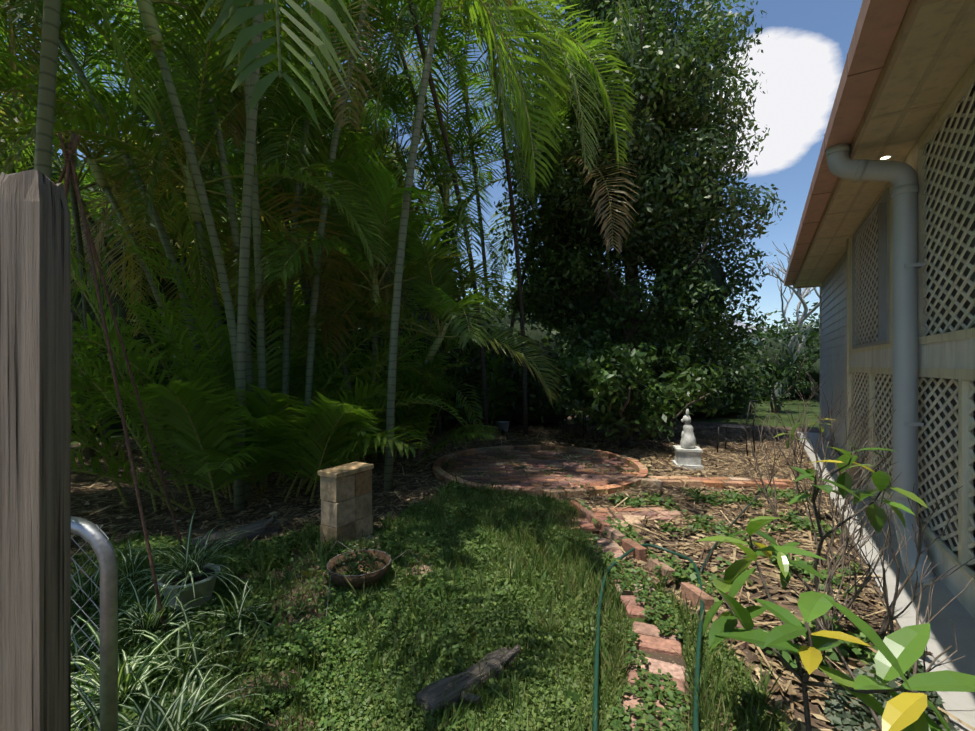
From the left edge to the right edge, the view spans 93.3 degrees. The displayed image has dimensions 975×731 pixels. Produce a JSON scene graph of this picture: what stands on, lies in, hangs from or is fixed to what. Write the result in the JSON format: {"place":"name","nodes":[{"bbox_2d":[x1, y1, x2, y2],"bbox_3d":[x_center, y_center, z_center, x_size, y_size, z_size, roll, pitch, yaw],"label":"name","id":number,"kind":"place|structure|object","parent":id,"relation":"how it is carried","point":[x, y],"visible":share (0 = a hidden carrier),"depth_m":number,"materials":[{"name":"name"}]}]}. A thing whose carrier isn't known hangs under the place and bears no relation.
{"place":"outdoors","nodes":[
{"label":"outdoors","id":0,"kind":"place"},
{"bbox_2d":[0,0,862,328],"label":"sky","id":1,"kind":"structure","parent":0,"point":[802,60],"materials":[{"name":"blue"}]},
{"bbox_2d":[71,397,974,730],"bbox_3d":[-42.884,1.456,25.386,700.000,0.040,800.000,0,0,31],"label":"ground","id":2,"kind":"structure","parent":0,"point":[715,423],"depth_m":4.43,"materials":[{"name":"brown plant"}]},
{"bbox_2d":[0,169,71,730],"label":"fence post","id":3,"kind":"object","parent":2,"relation":"on","point":[35,445],"visible":1,"depth_m":0.96,"materials":[{"name":"grey wood"}]},
{"bbox_2d":[3,0,166,126],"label":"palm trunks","id":4,"kind":"object","parent":2,"relation":"on","point":[116,42],"visible":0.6,"depth_m":3.58,"materials":[{"name":"green plant"}]},
{"bbox_2d":[71,516,117,730],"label":"pipe gate","id":5,"kind":"structure","parent":2,"relation":"on","point":[94,536],"depth_m":1.30,"materials":[{"name":"silver metal"}]},
{"bbox_2d":[0,0,232,459],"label":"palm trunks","id":6,"kind":"object","parent":2,"relation":"on","point":[82,400],"visible":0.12,"depth_m":6.99,"materials":[{"name":"green plant"}]},
{"bbox_2d":[57,133,184,632],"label":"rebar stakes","id":7,"kind":"object","parent":2,"relation":"on","point":[69,169],"visible":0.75,"depth_m":2.54,"materials":[{"name":"brown metal"}]},
{"bbox_2d":[56,154,235,431],"bbox_3d":[-11.433,-1.691,8.953,12.756,6.293,6.050,0,0,-32],"label":"palm tree","id":8,"kind":"object","parent":2,"relation":"on","point":[123,314],"visible":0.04,"depth_m":9.45,"materials":[{"name":"green plant"}]},
{"bbox_2d":[0,0,345,446],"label":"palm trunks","id":9,"kind":"object","parent":2,"relation":"on","point":[99,234],"visible":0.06,"depth_m":6.96,"materials":[{"name":"green plant"}]},
{"bbox_2d":[71,509,279,730],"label":"spider plants","id":10,"kind":"object","parent":2,"relation":"on","point":[190,568],"visible":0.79,"depth_m":2.13,"materials":[{"name":"green plant"}]},
{"bbox_2d":[158,563,219,613],"bbox_3d":[-1.790,1.356,2.770,0.318,0.200,0.318,0,0,31],"label":"white pot","id":11,"kind":"object","parent":2,"relation":"on","point":[202,588],"visible":0.52,"depth_m":2.69,"materials":[{"name":"white ceramic"}]},
{"bbox_2d":[0,0,397,471],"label":"palm tree","id":12,"kind":"object","parent":2,"relation":"on","point":[81,116],"visible":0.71,"depth_m":5.09,"materials":[{"name":"green plant"}]},
{"bbox_2d":[0,15,411,377],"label":"hedge tree leaves","id":13,"kind":"object","parent":2,"relation":"on","point":[56,149],"visible":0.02,"depth_m":12.20,"materials":[{"name":"green plant"}]},
{"bbox_2d":[34,0,378,179],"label":"palm tree","id":14,"kind":"object","parent":2,"relation":"on","point":[249,65],"visible":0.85,"depth_m":1.50,"materials":[{"name":"green plant"}]},
{"bbox_2d":[55,101,364,375],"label":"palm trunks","id":15,"kind":"object","parent":2,"relation":"on","point":[241,156],"visible":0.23,"depth_m":8.65,"materials":[{"name":"green plant"}]},
{"bbox_2d":[191,516,280,552],"bbox_3d":[-2.010,1.398,3.760,0.272,0.328,0.681,30,17,32],"label":"old log","id":16,"kind":"object","parent":2,"relation":"on","point":[272,524],"visible":0.46,"depth_m":3.78,"materials":[{"name":"grey wood"}]},
{"bbox_2d":[0,0,515,517],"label":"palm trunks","id":17,"kind":"object","parent":2,"relation":"on","point":[192,416],"visible":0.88,"depth_m":4.80,"materials":[{"name":"green plant"}]},
{"bbox_2d":[81,0,448,410],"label":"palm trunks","id":18,"kind":"object","parent":2,"relation":"on","point":[305,290],"visible":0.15,"depth_m":6.92,"materials":[{"name":"green plant"}]},
{"bbox_2d":[318,462,373,549],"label":"block pillar","id":19,"kind":"structure","parent":2,"relation":"on","point":[346,498],"depth_m":3.67,"materials":[{"name":"concrete"}]},
{"bbox_2d":[165,0,571,510],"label":"palm tree","id":20,"kind":"object","parent":2,"relation":"on","point":[244,259],"visible":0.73,"depth_m":4.29,"materials":[{"name":"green plant"}]},
{"bbox_2d":[324,541,422,615],"bbox_3d":[-0.937,1.329,3.069,0.729,0.253,0.772,0,0,31],"label":"planter bowl","id":21,"kind":"object","parent":2,"relation":"on","point":[367,559],"visible":0.96,"depth_m":3.03,"materials":[{"name":"brown ceramic"}]},
{"bbox_2d":[202,106,563,469],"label":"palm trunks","id":22,"kind":"object","parent":2,"relation":"on","point":[417,268],"visible":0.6,"depth_m":6.25,"materials":[{"name":"green plant"}]},
{"bbox_2d":[199,19,573,439],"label":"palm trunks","id":23,"kind":"object","parent":2,"relation":"on","point":[460,151],"visible":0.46,"depth_m":7.56,"materials":[{"name":"green plant"}]},
{"bbox_2d":[211,0,575,433],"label":"palm tree","id":24,"kind":"object","parent":2,"relation":"on","point":[536,9],"visible":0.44,"depth_m":6.67,"materials":[{"name":"green plant"}]},
{"bbox_2d":[175,0,639,429],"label":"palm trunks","id":25,"kind":"object","parent":2,"relation":"on","point":[494,362],"visible":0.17,"depth_m":8.40,"materials":[{"name":"green plant"}]},
{"bbox_2d":[207,0,648,494],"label":"palm tree","id":26,"kind":"object","parent":2,"relation":"on","point":[391,388],"visible":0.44,"depth_m":5.18,"materials":[{"name":"grey plant"}]},
{"bbox_2d":[317,297,593,440],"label":"bush leaves","id":27,"kind":"object","parent":2,"relation":"on","point":[540,409],"visible":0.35,"depth_m":10.39,"materials":[{"name":"green plant"}]},
{"bbox_2d":[416,644,520,717],"bbox_3d":[-0.040,1.400,2.049,0.566,0.262,0.208,0,18,-41],"label":"old log","id":28,"kind":"object","parent":2,"relation":"on","point":[494,663],"visible":0.52,"depth_m":2.00,"materials":[{"name":"grey wood"}]},
{"bbox_2d":[322,0,637,435],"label":"palm tree","id":29,"kind":"object","parent":2,"relation":"on","point":[606,99],"visible":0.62,"depth_m":7.04,"materials":[{"name":"green plant"}]},
{"bbox_2d":[498,421,509,431],"bbox_3d":[0.355,1.346,10.125,0.276,0.220,0.276,0,0,31],"label":"grey pot","id":30,"kind":"object","parent":2,"relation":"on","point":[504,425],"visible":0.92,"depth_m":10.04,"materials":[{"name":"grey ceramic"}]},
{"bbox_2d":[390,201,624,370],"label":"hedge tree leaves","id":31,"kind":"object","parent":2,"relation":"on","point":[538,335],"visible":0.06,"depth_m":16.10,"materials":[{"name":"green plant"}]},
{"bbox_2d":[71,444,959,730],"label":"ground cover leaves","id":32,"kind":"object","parent":2,"relation":"on","point":[381,642],"visible":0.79,"depth_m":2.42,"materials":[{"name":"green plant"}]},
{"bbox_2d":[353,445,793,730],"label":"brick paving","id":33,"kind":"structure","parent":2,"relation":"on","point":[651,638],"depth_m":5.36,"materials":[{"name":"red brick"}]},
{"bbox_2d":[563,393,585,437],"bbox_3d":[1.802,1.011,9.536,0.421,0.890,0.512,0,0,18],"label":"garden chair","id":34,"kind":"object","parent":2,"relation":"on","point":[572,424],"visible":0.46,"depth_m":9.41,"materials":[{"name":"metal"}]},
{"bbox_2d":[539,328,724,447],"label":"leafy shrubs","id":35,"kind":"object","parent":2,"relation":"on","point":[614,381],"visible":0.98,"depth_m":7.58,"materials":[{"name":"green plant"}]},
{"bbox_2d":[489,0,786,435],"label":"tree","id":36,"kind":"object","parent":2,"relation":"on","point":[680,207],"visible":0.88,"depth_m":8.64,"materials":[{"name":"green plant"}]},
{"bbox_2d":[548,290,795,422],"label":"bush leaves","id":37,"kind":"object","parent":2,"relation":"on","point":[738,389],"visible":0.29,"depth_m":12.17,"materials":[{"name":"green plant"}]},
{"bbox_2d":[592,492,761,730],"bbox_3d":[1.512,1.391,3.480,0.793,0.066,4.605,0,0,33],"label":"hoop","id":38,"kind":"object","parent":2,"relation":"on","point":[696,705],"visible":0.88,"depth_m":2.31,"materials":[{"name":"green metal"}]},
{"bbox_2d":[672,409,703,469],"bbox_3d":[2.863,1.038,6.590,0.360,0.835,0.360,0,0,13],"label":"garden statue","id":39,"kind":"object","parent":2,"relation":"on","point":[688,451],"visible":0.98,"depth_m":6.47,"materials":[{"name":"white stone"}]},
{"bbox_2d":[642,300,819,399],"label":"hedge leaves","id":40,"kind":"object","parent":2,"relation":"on","point":[814,333],"visible":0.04,"depth_m":19.41,"materials":[{"name":"green plant"}]},
{"bbox_2d":[717,400,757,455],"bbox_3d":[4.133,1.011,7.614,0.512,0.890,0.421,0,0,45],"label":"garden chair","id":41,"kind":"object","parent":2,"relation":"on","point":[735,426],"visible":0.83,"depth_m":7.61,"materials":[{"name":"metal"}]},
{"bbox_2d":[722,241,819,402],"bbox_3d":[10.125,-1.374,17.140,4.143,5.703,5.849,0,0,-34],"label":"bare tree","id":42,"kind":"object","parent":2,"relation":"on","point":[805,315],"visible":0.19,"depth_m":16.48,"materials":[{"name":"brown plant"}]},
{"bbox_2d":[738,324,819,412],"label":"leafy shrubs","id":43,"kind":"object","parent":2,"relation":"on","point":[782,350],"visible":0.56,"depth_m":13.90,"materials":[{"name":"green plant"}]},
{"bbox_2d":[793,350,819,401],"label":"shrub stems","id":44,"kind":"object","parent":2,"relation":"on","point":[814,377],"visible":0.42,"depth_m":18.38,"materials":[{"name":"green plant"}]},
{"bbox_2d":[774,415,880,522],"bbox_3d":[3.063,0.955,4.182,0.806,1.001,0.340,0,0,31],"label":"shrub","id":45,"kind":"object","parent":2,"relation":"on","point":[821,429],"visible":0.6,"depth_m":4.18,"materials":[{"name":"green plant"}]},
{"bbox_2d":[743,446,928,631],"bbox_3d":[1.629,0.924,2.208,0.722,1.066,0.412,0,0,-7],"label":"leafy sapling","id":46,"kind":"object","parent":2,"relation":"on","point":[876,515],"visible":0.98,"depth_m":2.23,"materials":[{"name":"green plant"}]},
{"bbox_2d":[698,516,974,730],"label":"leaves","id":47,"kind":"object","parent":2,"relation":"on","point":[900,652],"visible":1,"depth_m":1.35,"materials":[{"name":"green plant"}]},
{"bbox_2d":[720,380,974,730],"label":"dry twig shrubs","id":48,"kind":"object","parent":2,"relation":"on","point":[890,609],"visible":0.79,"depth_m":2.56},
{"bbox_2d":[784,0,974,730],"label":"house wall","id":49,"kind":"structure","parent":2,"relation":"on","point":[905,93],"depth_m":3.21,"materials":[{"name":"paint"}]},
{"bbox_2d":[826,143,934,584],"bbox_3d":[2.883,-0.093,3.380,0.583,3.423,0.827,0,0,31],"label":"downpipe","id":50,"kind":"object","parent":49,"relation":"attached to","point":[901,177],"visible":0.79,"depth_m":3.50,"materials":[{"name":"grey plastic"}]},
{"bbox_2d":[714,318,778,347],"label":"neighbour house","id":51,"kind":"structure","parent":0,"point":[743,326],"depth_m":27.98,"materials":[{"name":"white"}]}
]}

